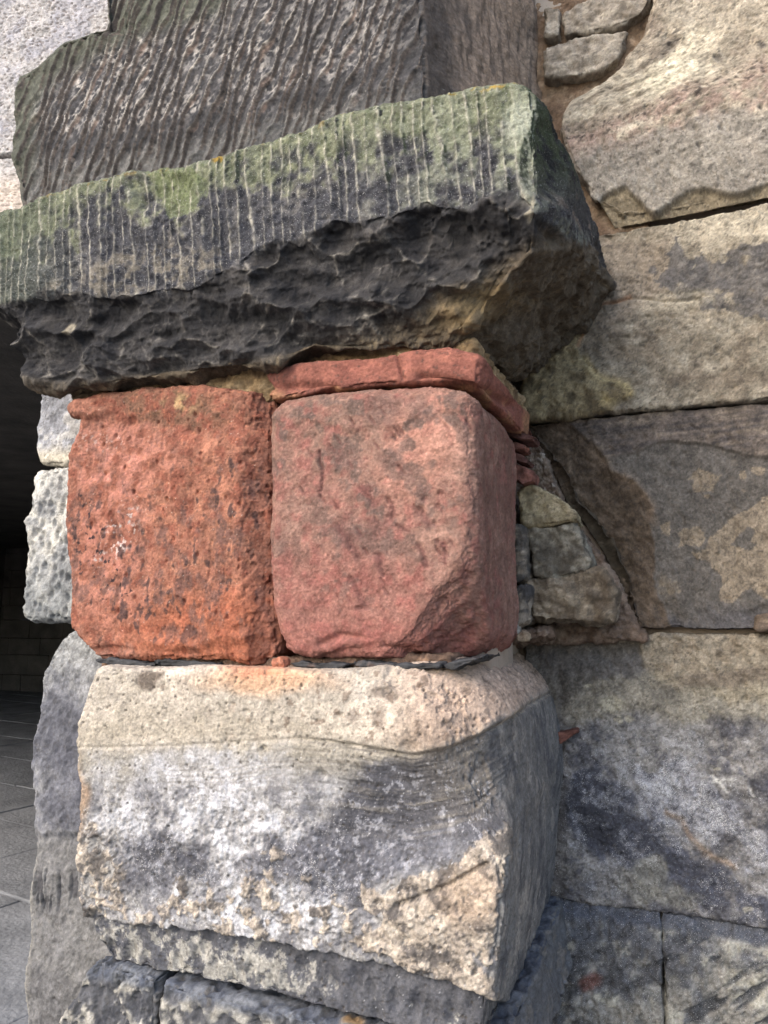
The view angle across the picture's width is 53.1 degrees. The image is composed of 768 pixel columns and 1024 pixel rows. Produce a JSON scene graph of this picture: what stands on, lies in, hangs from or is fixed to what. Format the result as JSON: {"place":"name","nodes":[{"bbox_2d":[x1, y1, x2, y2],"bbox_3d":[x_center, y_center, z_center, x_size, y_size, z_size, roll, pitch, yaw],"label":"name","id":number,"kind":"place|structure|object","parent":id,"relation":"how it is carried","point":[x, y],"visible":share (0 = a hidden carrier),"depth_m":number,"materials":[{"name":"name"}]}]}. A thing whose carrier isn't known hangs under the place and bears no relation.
{"place":"outdoors","nodes":[
{"label":"outdoors","id":0,"kind":"place"},
{"bbox_2d":[0,690,42,1023],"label":"paving","id":1,"kind":"structure","parent":0,"point":[20,712],"depth_m":5.20,"materials":[{"name":"grey stone"}]},
{"bbox_2d":[0,548,6,624],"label":"passage wall","id":2,"kind":"structure","parent":1,"relation":"on","point":[2,559],"depth_m":16.80,"materials":[{"name":"stone"}]},
{"bbox_2d":[0,548,74,691],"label":"passage wall","id":3,"kind":"structure","parent":1,"relation":"on","point":[28,648],"depth_m":16.45,"materials":[{"name":"stone"}]},
{"bbox_2d":[24,631,111,1023],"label":"pier side block","id":4,"kind":"structure","parent":1,"relation":"on","point":[68,949],"depth_m":1.49,"materials":[{"name":"stone"}]},
{"bbox_2d":[23,467,72,623],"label":"pier side block","id":5,"kind":"structure","parent":4,"relation":"on","point":[48,593],"depth_m":1.65,"materials":[{"name":"stone"}]},
{"bbox_2d":[37,394,80,467],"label":"pier side block","id":6,"kind":"structure","parent":5,"relation":"on","point":[58,427],"depth_m":1.69,"materials":[{"name":"stone"}]},
{"bbox_2d":[535,0,560,15],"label":"side wall","id":7,"kind":"structure","parent":1,"relation":"on","point":[544,3],"depth_m":1.92,"materials":[{"name":"stone"}]},
{"bbox_2d":[478,201,767,918],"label":"joint","id":8,"kind":"object","parent":1,"relation":"on","point":[505,658],"depth_m":1.68,"materials":[{"name":"grey concrete"}]},
{"bbox_2d":[59,956,178,1023],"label":"plinth block","id":9,"kind":"structure","parent":8,"relation":"attached to","point":[113,990],"depth_m":1.25,"materials":[{"name":"stone"}]},
{"bbox_2d":[159,896,572,1023],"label":"plinth block","id":10,"kind":"structure","parent":8,"relation":"attached to","point":[537,992],"depth_m":1.20,"materials":[{"name":"stone"}]},
{"bbox_2d":[75,652,563,1023],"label":"base block","id":11,"kind":"structure","parent":10,"relation":"on","point":[378,841],"depth_m":1.19,"materials":[{"name":"stone"}]},
{"bbox_2d":[96,657,159,665],"bbox_3d":[-0.436,0.286,1.480,0.141,0.023,0.196,-3,-9,20],"label":"slate packer","id":12,"kind":"object","parent":11,"relation":"on","point":[110,660],"visible":0.32,"depth_m":1.39,"materials":[{"name":"grey stone"}]},
{"bbox_2d":[154,658,223,665],"bbox_3d":[-0.318,0.281,1.445,0.143,0.022,0.193,-3,-9,20],"label":"slate packer","id":13,"kind":"object","parent":11,"relation":"on","point":[169,662],"visible":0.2,"depth_m":1.36,"materials":[{"name":"grey stone"}]},
{"bbox_2d":[271,656,290,666],"bbox_3d":[-0.171,0.249,1.273,0.028,0.021,0.022,-3,-9,20],"label":"stone crumb","id":14,"kind":"object","parent":11,"relation":"on","point":[282,661],"visible":0.93,"depth_m":1.27,"materials":[{"name":"stone"}]},
{"bbox_2d":[102,652,464,666],"bbox_3d":[-0.162,0.282,1.462,0.687,0.059,0.316,-3,-9,20],"label":"mortar joint","id":15,"kind":"object","parent":11,"relation":"on","point":[448,657],"visible":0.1,"depth_m":1.27,"materials":[{"name":"grey concrete"}]},
{"bbox_2d":[66,384,293,665],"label":"red block","id":16,"kind":"structure","parent":15,"relation":"on","point":[169,507],"depth_m":1.40,"materials":[{"name":"stone"}]},
{"bbox_2d":[71,369,277,419],"bbox_3d":[-0.367,-0.209,1.612,0.496,0.119,0.306,-3,-9,20],"label":"mortar joint","id":17,"kind":"object","parent":16,"relation":"on","point":[248,380],"visible":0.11,"depth_m":1.42,"materials":[{"name":"beige concrete"}]},
{"bbox_2d":[0,82,616,398],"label":"impost block","id":18,"kind":"structure","parent":16,"relation":"on","point":[450,220],"depth_m":1.34,"materials":[{"name":"stone"}]},
{"bbox_2d":[0,158,22,211],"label":"springer block","id":19,"kind":"structure","parent":18,"relation":"on","point":[10,196],"depth_m":2.01,"materials":[{"name":"stone"}]},
{"bbox_2d":[0,0,108,159],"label":"pecked block","id":20,"kind":"structure","parent":19,"relation":"on","point":[34,34],"depth_m":2.04,"materials":[{"name":"stone"}]},
{"bbox_2d":[11,0,541,205],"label":"pier block","id":21,"kind":"structure","parent":18,"relation":"on","point":[147,85],"depth_m":1.58,"materials":[{"name":"stone"}]},
{"bbox_2d":[270,386,518,658],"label":"red block","id":22,"kind":"structure","parent":15,"relation":"on","point":[392,529],"depth_m":1.26,"materials":[{"name":"stone"}]},
{"bbox_2d":[267,347,529,434],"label":"red levelling slab","id":23,"kind":"structure","parent":22,"relation":"on","point":[471,374],"depth_m":1.31,"materials":[{"name":"stone"}]},
{"bbox_2d":[307,337,526,410],"bbox_3d":[0.052,-0.252,1.523,0.397,0.064,0.396,-3,-9,20],"label":"mortar joint","id":24,"kind":"object","parent":23,"relation":"on","point":[472,345],"visible":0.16,"depth_m":1.36,"materials":[{"name":"beige concrete"}]},
{"bbox_2d":[291,660,353,668],"bbox_3d":[-0.076,0.263,1.341,0.110,0.019,0.191,-3,-9,20],"label":"slate packer","id":25,"kind":"object","parent":11,"relation":"on","point":[331,665],"visible":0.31,"depth_m":1.26,"materials":[{"name":"grey stone"}]},
{"bbox_2d":[353,659,402,666],"bbox_3d":[0.019,0.257,1.314,0.090,0.019,0.192,-3,-9,20],"label":"slate packer","id":26,"kind":"object","parent":11,"relation":"on","point":[366,663],"visible":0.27,"depth_m":1.23,"materials":[{"name":"grey stone"}]},
{"bbox_2d":[393,661,446,669],"bbox_3d":[0.082,0.253,1.280,0.087,0.019,0.192,-3,-9,20],"label":"slate packer","id":27,"kind":"object","parent":11,"relation":"on","point":[424,666],"visible":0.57,"depth_m":1.20,"materials":[{"name":"grey stone"}]},
{"bbox_2d":[443,653,499,670],"bbox_3d":[0.146,0.246,1.268,0.059,0.025,0.189,-3,-9,20],"label":"slate packer","id":28,"kind":"object","parent":11,"relation":"on","point":[459,664],"visible":0.97,"depth_m":1.19,"materials":[{"name":"grey stone"}]},
{"bbox_2d":[517,625,521,633],"bbox_3d":[0.250,0.229,1.530,0.041,0.053,0.082,-3,-9,20],"label":"rubble stone","id":29,"kind":"object","parent":11,"relation":"on","point":[519,629],"visible":0.07,"depth_m":1.53,"materials":[{"name":"stone"}]},
{"bbox_2d":[513,624,560,644],"bbox_3d":[0.330,0.265,1.665,0.101,0.045,0.207,-3,-9,20],"label":"mortar bed","id":30,"kind":"object","parent":11,"relation":"on","point":[544,633],"visible":0.69,"depth_m":1.58,"materials":[{"name":"grey concrete"}]},
{"bbox_2d":[516,630,530,641],"bbox_3d":[0.268,0.237,1.473,0.030,0.024,0.033,-3,-9,20],"label":"mortar crumb","id":31,"kind":"object","parent":30,"relation":"on","point":[523,635],"visible":1,"depth_m":1.46,"materials":[{"name":"stone"}]},
{"bbox_2d":[517,583,535,628],"bbox_3d":[0.284,0.198,1.585,0.058,0.100,0.104,-3,-9,20],"label":"rubble stone","id":32,"kind":"object","parent":30,"relation":"on","point":[526,591],"visible":0.48,"depth_m":1.54,"materials":[{"name":"stone"}]},
{"bbox_2d":[515,524,533,584],"bbox_3d":[0.291,0.089,1.608,0.038,0.128,0.105,-3,-9,20],"label":"rubble stone","id":33,"kind":"object","parent":32,"relation":"on","point":[523,558],"visible":0.76,"depth_m":1.57,"materials":[{"name":"stone"}]},
{"bbox_2d":[524,566,621,627],"bbox_3d":[0.401,0.182,1.621,0.196,0.124,0.162,-3,-9,20],"label":"rubble stone","id":34,"kind":"object","parent":30,"relation":"on","point":[591,596],"visible":0.91,"depth_m":1.55,"materials":[{"name":"stone"}]},
{"bbox_2d":[528,522,596,578],"bbox_3d":[0.380,0.089,1.639,0.136,0.136,0.166,-3,-9,20],"label":"rubble stone","id":35,"kind":"object","parent":34,"relation":"on","point":[562,550],"visible":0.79,"depth_m":1.57,"materials":[{"name":"stone"}]},
{"bbox_2d":[517,485,583,528],"bbox_3d":[0.358,-0.004,1.649,0.123,0.098,0.156,-3,-9,20],"label":"rubble stone","id":36,"kind":"object","parent":35,"relation":"on","point":[539,507],"visible":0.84,"depth_m":1.59,"materials":[{"name":"stone"}]},
{"bbox_2d":[516,464,538,486],"bbox_3d":[0.294,-0.076,1.601,0.051,0.051,0.065,-3,-9,20],"label":"red shard","id":37,"kind":"object","parent":36,"relation":"on","point":[526,476],"visible":0.84,"depth_m":1.57,"materials":[{"name":"stone"}]},
{"bbox_2d":[516,453,534,467],"bbox_3d":[0.287,-0.109,1.598,0.044,0.031,0.063,-3,-9,20],"label":"red shard","id":38,"kind":"object","parent":37,"relation":"on","point":[521,460],"visible":0.69,"depth_m":1.57,"materials":[{"name":"stone"}]},
{"bbox_2d":[513,442,531,455],"bbox_3d":[0.284,-0.132,1.607,0.042,0.020,0.074,-3,-9,20],"label":"red shard","id":39,"kind":"object","parent":38,"relation":"on","point":[522,449],"visible":0.72,"depth_m":1.59,"materials":[{"name":"stone"}]},
{"bbox_2d":[507,432,539,447],"bbox_3d":[0.288,-0.153,1.598,0.067,0.030,0.074,-3,-9,20],"label":"red shard","id":40,"kind":"object","parent":39,"relation":"on","point":[527,440],"visible":0.79,"depth_m":1.57,"materials":[{"name":"stone"}]},
{"bbox_2d":[552,897,664,1023],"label":"plinth block","id":41,"kind":"structure","parent":8,"relation":"attached to","point":[616,975],"depth_m":1.55,"materials":[{"name":"stone"}]},
{"bbox_2d":[661,912,767,1023],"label":"plinth block","id":42,"kind":"structure","parent":8,"relation":"on","point":[715,971],"depth_m":1.49,"materials":[{"name":"stone"}]},
{"bbox_2d":[525,632,767,927],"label":"wall block","id":43,"kind":"structure","parent":42,"relation":"on","point":[663,805],"depth_m":1.59,"materials":[{"name":"stone"}]},
{"bbox_2d":[558,727,579,743],"bbox_3d":[0.393,0.487,1.666,0.064,0.041,0.043,-3,-9,20],"label":"tile wedge","id":44,"kind":"object","parent":43,"relation":"attached to","point":[564,735],"visible":0.56,"depth_m":1.65,"materials":[{"name":"stone"}]},
{"bbox_2d":[515,445,649,648],"bbox_3d":[0.453,0.045,1.854,0.340,0.562,0.327,-3,-9,20],"label":"mortar bed","id":45,"kind":"object","parent":43,"relation":"on","point":[626,626],"visible":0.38,"depth_m":1.67,"materials":[{"name":"grey concrete"}]},
{"bbox_2d":[529,404,767,629],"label":"wall block","id":46,"kind":"structure","parent":43,"relation":"on","point":[670,508],"depth_m":1.65,"materials":[{"name":"stone"}]},
{"bbox_2d":[520,203,767,425],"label":"wall block","id":47,"kind":"structure","parent":46,"relation":"on","point":[680,322],"depth_m":1.69,"materials":[{"name":"stone"}]},
{"bbox_2d":[536,0,650,235],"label":"mortar bed","id":48,"kind":"object","parent":47,"relation":"on","point":[558,99],"visible":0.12,"depth_m":1.87,"materials":[{"name":"beige concrete"}]},
{"bbox_2d":[543,31,627,86],"bbox_3d":[0.505,-1.085,1.903,0.204,0.110,0.156,-3,-9,20],"label":"rubble stone","id":49,"kind":"object","parent":48,"relation":"on","point":[593,57],"visible":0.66,"depth_m":1.84,"materials":[{"name":"stone"}]},
{"bbox_2d":[543,8,561,44],"bbox_3d":[0.434,-1.192,1.946,0.048,0.088,0.153,-3,-9,20],"label":"rubble stone","id":50,"kind":"object","parent":49,"relation":"on","point":[552,30],"visible":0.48,"depth_m":1.88,"materials":[{"name":"stone"}]},
{"bbox_2d":[562,0,652,41],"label":"rubble stone","id":51,"kind":"object","parent":49,"relation":"on","point":[587,18],"visible":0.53,"depth_m":1.83,"materials":[{"name":"stone"}]},
{"bbox_2d":[560,0,767,227],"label":"wall block","id":52,"kind":"structure","parent":47,"relation":"on","point":[668,119],"depth_m":1.73,"materials":[{"name":"stone"}]},
{"bbox_2d":[753,613,767,632],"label":"rubble stone","id":53,"kind":"object","parent":43,"relation":"on","point":[760,622],"visible":0.8,"depth_m":1.55,"materials":[{"name":"stone"}]},
{"bbox_2d":[0,318,57,548],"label":"passage vault","id":54,"kind":"object","parent":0,"point":[21,465],"visible":0.15,"depth_m":6.85,"materials":[{"name":"stone"}]}
]}

